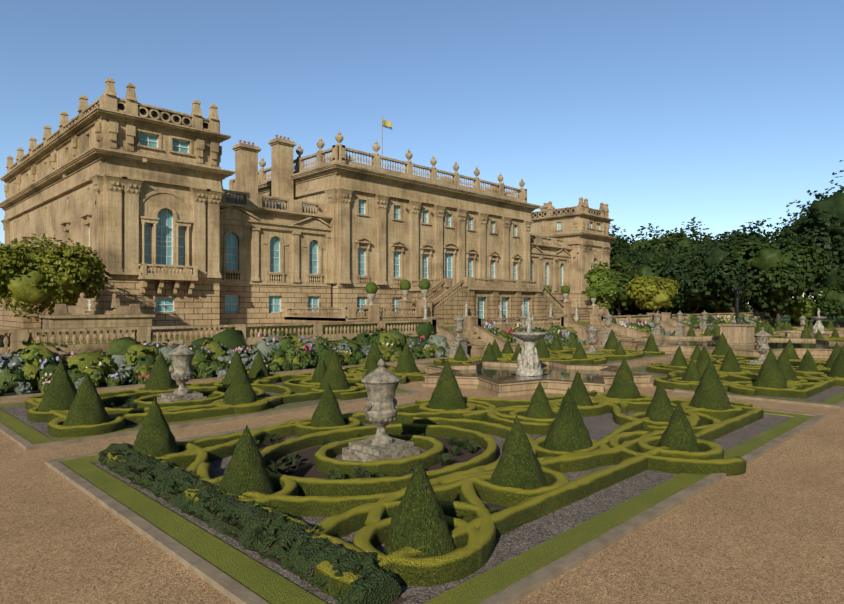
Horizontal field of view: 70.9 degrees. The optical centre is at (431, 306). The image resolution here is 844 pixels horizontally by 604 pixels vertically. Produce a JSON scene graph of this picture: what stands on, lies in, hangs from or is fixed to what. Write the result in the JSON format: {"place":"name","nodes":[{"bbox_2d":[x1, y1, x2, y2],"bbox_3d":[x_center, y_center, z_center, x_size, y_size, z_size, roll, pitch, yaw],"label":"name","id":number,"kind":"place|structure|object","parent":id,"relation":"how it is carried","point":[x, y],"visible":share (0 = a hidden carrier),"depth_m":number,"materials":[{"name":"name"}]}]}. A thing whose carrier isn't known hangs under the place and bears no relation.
{"place":"outdoors","nodes":[
{"label":"outdoors","id":0,"kind":"place"},
{"bbox_2d":[0,315,646,341],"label":"balustrade","id":1,"kind":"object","parent":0,"point":[34,335],"depth_m":43.07,"materials":[{"name":"beige stone"}]},
{"bbox_2d":[0,78,616,299],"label":"mansion","id":2,"kind":"structure","parent":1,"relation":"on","point":[108,178],"depth_m":58.51,"materials":[{"name":"beige stone"}]},
{"bbox_2d":[15,101,604,306],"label":"house recesses","id":3,"kind":"object","parent":2,"relation":"attached to","point":[121,106],"visible":0.04,"depth_m":49.12,"materials":[{"name":"brown stone"}]},
{"bbox_2d":[89,132,599,318],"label":"window frames","id":4,"kind":"structure","parent":2,"relation":"in","point":[312,260],"depth_m":58.95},
{"bbox_2d":[90,133,598,320],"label":"window panes","id":5,"kind":"structure","parent":4,"relation":"in","point":[230,301],"depth_m":55.66,"materials":[{"name":"glass"}]},
{"bbox_2d":[383,119,391,129],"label":"flag","id":6,"kind":"object","parent":2,"relation":"attached to","point":[387,124],"visible":1,"depth_m":77.68,"materials":[{"name":"yellow fabric"}]},
{"bbox_2d":[227,162,558,245],"bbox_3d":[-9.075,-12.349,81.885,33.900,6.700,77.000,0,0,44],"label":"balustrade","id":7,"kind":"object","parent":2,"relation":"on","point":[267,200],"depth_m":58.51,"materials":[{"name":"beige stone"}]},
{"bbox_2d":[239,135,547,204],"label":"chimney pots","id":8,"kind":"object","parent":2,"relation":"on","point":[248,142],"visible":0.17,"depth_m":63.47,"materials":[{"name":"beige stone"}]},
{"bbox_2d":[0,320,646,346],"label":"terrace lawn","id":9,"kind":"structure","parent":1,"relation":"on","point":[451,328],"depth_m":33.91,"materials":[{"name":"green plant"}]},
{"bbox_2d":[228,319,660,336],"bbox_3d":[13.614,1.526,59.604,0.700,0.750,72.000,0,0,44],"label":"balustrade","id":10,"kind":"object","parent":9,"relation":"on","point":[280,327],"visible":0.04,"depth_m":38.22,"materials":[{"name":"beige stone"}]},
{"bbox_2d":[76,278,607,330],"bbox_3d":[-9.289,-0.074,82.095,33.300,3.950,75.800,0,0,44],"label":"house basement","id":11,"kind":"object","parent":1,"relation":"on","point":[203,303],"visible":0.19,"depth_m":52.22,"materials":[{"name":"beige stone"}]},
{"bbox_2d":[0,277,766,360],"bbox_3d":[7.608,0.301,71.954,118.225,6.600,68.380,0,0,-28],"label":"terrace wall","id":12,"kind":"structure","parent":1,"relation":"on","point":[64,322],"depth_m":45.00,"materials":[{"name":"stone"}]},
{"bbox_2d":[365,279,597,297],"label":"topiary balls","id":13,"kind":"object","parent":12,"relation":"on","point":[372,287],"visible":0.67,"depth_m":58.01},
{"bbox_2d":[367,290,826,376],"bbox_3d":[15.595,0.906,57.659,27.980,4.989,59.832,0,0,44],"label":"fountain","id":14,"kind":"object","parent":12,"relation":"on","point":[528,363],"visible":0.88,"depth_m":27.70,"materials":[{"name":"white stone"}]},
{"bbox_2d":[732,286,741,323],"bbox_3d":[25.134,-0.124,48.706,0.390,3.150,2.190,0,0,44],"label":"orpheus statue","id":15,"kind":"object","parent":12,"relation":"on","point":[736,289],"visible":1,"depth_m":48.59,"materials":[{"name":"brown metal"}]},
{"bbox_2d":[608,303,642,315],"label":"shrub","id":16,"kind":"object","parent":1,"relation":"on","point":[634,311],"visible":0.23,"depth_m":119.57,"materials":[{"name":"green plant"}]},
{"bbox_2d":[634,304,665,314],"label":"shrub","id":17,"kind":"object","parent":1,"relation":"on","point":[647,311],"visible":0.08,"depth_m":118.45,"materials":[{"name":"green plant"}]},
{"bbox_2d":[686,302,714,313],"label":"shrub","id":18,"kind":"object","parent":1,"relation":"on","point":[700,310],"visible":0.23,"depth_m":109.58,"materials":[{"name":"green plant"}]},
{"bbox_2d":[706,295,752,314],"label":"shrub","id":19,"kind":"object","parent":1,"relation":"on","point":[719,309],"visible":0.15,"depth_m":105.86,"materials":[{"name":"green plant"}]},
{"bbox_2d":[749,296,790,320],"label":"shrub","id":20,"kind":"object","parent":1,"relation":"on","point":[757,307],"visible":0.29,"depth_m":103.95,"materials":[{"name":"green plant"}]},
{"bbox_2d":[0,327,843,603],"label":"parterre gravel paths","id":21,"kind":"structure","parent":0,"point":[767,528],"depth_m":8.78,"materials":[{"name":"beige gravel"}]},
{"bbox_2d":[3,356,445,395],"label":"border soil","id":22,"kind":"structure","parent":21,"relation":"on","point":[105,384],"depth_m":25.99,"materials":[{"name":"brown soil"}]},
{"bbox_2d":[0,320,752,380],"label":"lavender plants","id":23,"kind":"object","parent":22,"relation":"on","point":[115,377],"visible":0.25,"depth_m":25.64,"materials":[{"name":"purple plant"}]},
{"bbox_2d":[42,319,724,383],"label":"pink border plants","id":24,"kind":"object","parent":22,"relation":"on","point":[73,353],"visible":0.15,"depth_m":31.45,"materials":[{"name":"pink plant"}]},
{"bbox_2d":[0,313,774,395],"bbox_3d":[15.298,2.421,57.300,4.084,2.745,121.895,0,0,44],"label":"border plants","id":25,"kind":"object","parent":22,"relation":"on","point":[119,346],"visible":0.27,"depth_m":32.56,"materials":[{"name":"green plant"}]},
{"bbox_2d":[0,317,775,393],"bbox_3d":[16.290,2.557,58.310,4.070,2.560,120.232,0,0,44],"label":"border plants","id":26,"kind":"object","parent":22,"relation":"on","point":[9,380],"visible":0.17,"depth_m":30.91,"materials":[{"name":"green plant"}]},
{"bbox_2d":[0,315,775,394],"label":"border plants","id":27,"kind":"object","parent":22,"relation":"on","point":[81,362],"visible":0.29,"depth_m":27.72,"materials":[{"name":"green plant"}]},
{"bbox_2d":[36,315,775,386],"bbox_3d":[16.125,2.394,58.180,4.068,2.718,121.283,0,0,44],"label":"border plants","id":28,"kind":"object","parent":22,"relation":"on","point":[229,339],"visible":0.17,"depth_m":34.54,"materials":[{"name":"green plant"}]},
{"bbox_2d":[42,315,771,380],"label":"flowers","id":29,"kind":"object","parent":22,"relation":"on","point":[46,374],"visible":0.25,"depth_m":50.55,"materials":[{"name":"plant"}]},
{"bbox_2d":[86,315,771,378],"bbox_3d":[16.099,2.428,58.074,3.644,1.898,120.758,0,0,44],"label":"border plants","id":30,"kind":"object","parent":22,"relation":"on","point":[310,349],"depth_m":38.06,"materials":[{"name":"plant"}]},
{"bbox_2d":[188,313,739,347],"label":"border plants","id":31,"kind":"object","parent":22,"relation":"on","point":[198,342],"visible":0.19,"depth_m":31.03,"materials":[{"name":"green plant"}]},
{"bbox_2d":[195,317,756,352],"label":"flowers","id":32,"kind":"object","parent":22,"relation":"on","point":[627,322],"visible":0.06,"depth_m":38.95,"materials":[{"name":"plant"}]},
{"bbox_2d":[0,344,589,398],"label":"border kerb","id":33,"kind":"structure","parent":21,"relation":"on","point":[101,388],"depth_m":27.88,"materials":[{"name":"stone"}]},
{"bbox_2d":[105,403,700,603],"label":"bed soil","id":34,"kind":"structure","parent":21,"relation":"on","point":[306,467],"depth_m":13.13,"materials":[{"name":"brown soil"}]},
{"bbox_2d":[0,330,843,603],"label":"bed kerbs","id":35,"kind":"structure","parent":21,"relation":"on","point":[232,589],"depth_m":9.90,"materials":[{"name":"stone"}]},
{"bbox_2d":[25,328,843,596],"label":"box hedges","id":36,"kind":"object","parent":21,"relation":"on","point":[366,507],"visible":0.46,"depth_m":13.25,"materials":[{"name":"green plant"}]},
{"bbox_2d":[38,319,843,556],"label":"yew cones","id":37,"kind":"object","parent":21,"relation":"on","point":[418,521],"visible":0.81,"depth_m":16.84,"materials":[{"name":"green plant"}]},
{"bbox_2d":[98,351,819,603],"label":"low plants","id":38,"kind":"object","parent":21,"relation":"on","point":[277,535],"visible":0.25,"depth_m":8.92,"materials":[{"name":"green plant"}]},
{"bbox_2d":[157,310,805,462],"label":"garden urns","id":39,"kind":"object","parent":21,"relation":"on","point":[381,382],"visible":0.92,"depth_m":13.60,"materials":[{"name":"stone"}]},
{"bbox_2d":[422,330,843,396],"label":"fountain basins","id":40,"kind":"object","parent":21,"relation":"on","point":[497,388],"visible":0.58,"depth_m":28.58,"materials":[{"name":"stone"}]},
{"bbox_2d":[460,332,842,381],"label":"fountain water","id":41,"kind":"structure","parent":40,"relation":"in","point":[501,373],"depth_m":30.48,"materials":[{"name":"grey liquid"}]},
{"bbox_2d":[0,337,843,603],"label":"grass border","id":42,"kind":"object","parent":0,"point":[262,581],"visible":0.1,"depth_m":9.17,"materials":[{"name":"green plant"}]},
{"bbox_2d":[0,356,843,603],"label":"bed gravel","id":43,"kind":"structure","parent":0,"point":[518,541],"depth_m":10.53,"materials":[{"name":"grey gravel"}]},
{"bbox_2d":[0,0,843,302],"label":"sky","id":44,"kind":"structure","parent":0,"point":[724,114],"materials":[{"name":"blue"}]},
{"bbox_2d":[638,307,843,327],"bbox_3d":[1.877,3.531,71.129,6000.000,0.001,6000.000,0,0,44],"label":"ground","id":45,"kind":"structure","parent":0,"point":[785,317],"depth_m":137.62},
{"bbox_2d":[33,296,839,335],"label":"tree trunks","id":46,"kind":"object","parent":45,"relation":"on","point":[778,311],"visible":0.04,"depth_m":98.28,"materials":[{"name":"brown plant"}]},
{"bbox_2d":[0,233,112,320],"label":"tree","id":47,"kind":"object","parent":46,"relation":"on","point":[44,277],"visible":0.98,"depth_m":36.23,"materials":[{"name":"green plant"}]},
{"bbox_2d":[583,261,617,309],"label":"slim tree","id":48,"kind":"object","parent":46,"relation":"on","point":[604,286],"visible":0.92,"depth_m":82.58,"materials":[{"name":"green plant"}]},
{"bbox_2d":[608,232,621,256],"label":"tree","id":49,"kind":"object","parent":46,"relation":"on","point":[615,243],"depth_m":111.37,"materials":[{"name":"green plant"}]},
{"bbox_2d":[608,256,621,308],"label":"tree","id":50,"kind":"object","parent":46,"relation":"on","point":[616,258],"depth_m":120.44,"materials":[{"name":"green plant"}]},
{"bbox_2d":[609,223,641,256],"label":"tree","id":51,"kind":"object","parent":46,"relation":"on","point":[625,239],"visible":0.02,"depth_m":173.75,"materials":[{"name":"green plant"}]},
{"bbox_2d":[609,257,643,313],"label":"tree","id":52,"kind":"object","parent":46,"relation":"on","point":[621,298],"visible":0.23,"depth_m":109.64,"materials":[{"name":"green plant"}]},
{"bbox_2d":[612,234,651,272],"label":"tree","id":53,"kind":"object","parent":46,"relation":"on","point":[625,254],"visible":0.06,"depth_m":130.01,"materials":[{"name":"green plant"}]},
{"bbox_2d":[625,275,679,310],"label":"yellow shrub","id":54,"kind":"object","parent":46,"relation":"on","point":[648,292],"visible":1,"depth_m":96.11,"materials":[{"name":"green plant"}]},
{"bbox_2d":[629,223,686,255],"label":"tree","id":55,"kind":"object","parent":46,"relation":"on","point":[646,241],"visible":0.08,"depth_m":174.00,"materials":[{"name":"green plant"}]},
{"bbox_2d":[633,255,684,312],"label":"tree","id":56,"kind":"object","parent":46,"relation":"on","point":[653,270],"visible":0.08,"depth_m":108.09,"materials":[{"name":"green plant"}]},
{"bbox_2d":[627,236,691,271],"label":"tree","id":57,"kind":"object","parent":46,"relation":"on","point":[648,255],"visible":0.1,"depth_m":128.53,"materials":[{"name":"green plant"}]},
{"bbox_2d":[662,304,694,313],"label":"shrub","id":58,"kind":"object","parent":46,"relation":"on","point":[677,310],"visible":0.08,"depth_m":112.67,"materials":[{"name":"green plant"}]},
{"bbox_2d":[641,239,731,297],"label":"tree","id":59,"kind":"object","parent":46,"relation":"on","point":[694,248],"visible":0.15,"depth_m":115.62,"materials":[{"name":"green plant"}]},
{"bbox_2d":[659,217,716,250],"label":"tree","id":60,"kind":"object","parent":46,"relation":"on","point":[689,240],"visible":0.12,"depth_m":169.39,"materials":[{"name":"green plant"}]},
{"bbox_2d":[660,248,721,312],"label":"tree","id":61,"kind":"object","parent":46,"relation":"on","point":[680,269],"visible":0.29,"depth_m":103.12,"materials":[{"name":"green plant"}]},
{"bbox_2d":[692,233,726,248],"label":"tree","id":62,"kind":"object","parent":46,"relation":"on","point":[719,234],"depth_m":158.60,"materials":[{"name":"green plant"}]},
{"bbox_2d":[684,231,756,312],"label":"tree","id":63,"kind":"object","parent":46,"relation":"on","point":[717,272],"visible":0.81,"depth_m":96.69,"materials":[{"name":"green plant"}]},
{"bbox_2d":[715,233,763,304],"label":"tree","id":64,"kind":"object","parent":46,"relation":"on","point":[737,239],"depth_m":116.92,"materials":[{"name":"green plant"}]},
{"bbox_2d":[714,217,787,247],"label":"tree","id":65,"kind":"object","parent":46,"relation":"on","point":[751,234],"visible":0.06,"depth_m":148.57,"materials":[{"name":"green plant"}]},
{"bbox_2d":[728,230,831,315],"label":"tree","id":66,"kind":"object","parent":46,"relation":"on","point":[788,272],"visible":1,"depth_m":90.78,"materials":[{"name":"green plant"}]},
{"bbox_2d":[762,216,813,298],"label":"tree","id":67,"kind":"object","parent":46,"relation":"on","point":[773,233],"depth_m":120.68,"materials":[{"name":"green plant"}]},
{"bbox_2d":[776,160,843,275],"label":"tree","id":68,"kind":"object","parent":46,"relation":"on","point":[826,214],"visible":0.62,"depth_m":97.14,"materials":[{"name":"green plant"}]},
{"bbox_2d":[791,228,843,301],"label":"tree","id":69,"kind":"object","parent":46,"relation":"on","point":[835,275],"visible":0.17,"depth_m":98.89,"materials":[{"name":"green plant"}]},
{"bbox_2d":[812,279,843,322],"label":"shrub","id":70,"kind":"object","parent":46,"relation":"on","point":[830,303],"visible":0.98,"depth_m":97.05,"materials":[{"name":"green plant"}]},
{"bbox_2d":[783,296,818,323],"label":"shrub","id":71,"kind":"object","parent":45,"relation":"on","point":[805,308],"visible":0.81,"depth_m":100.80,"materials":[{"name":"green plant"}]}
]}

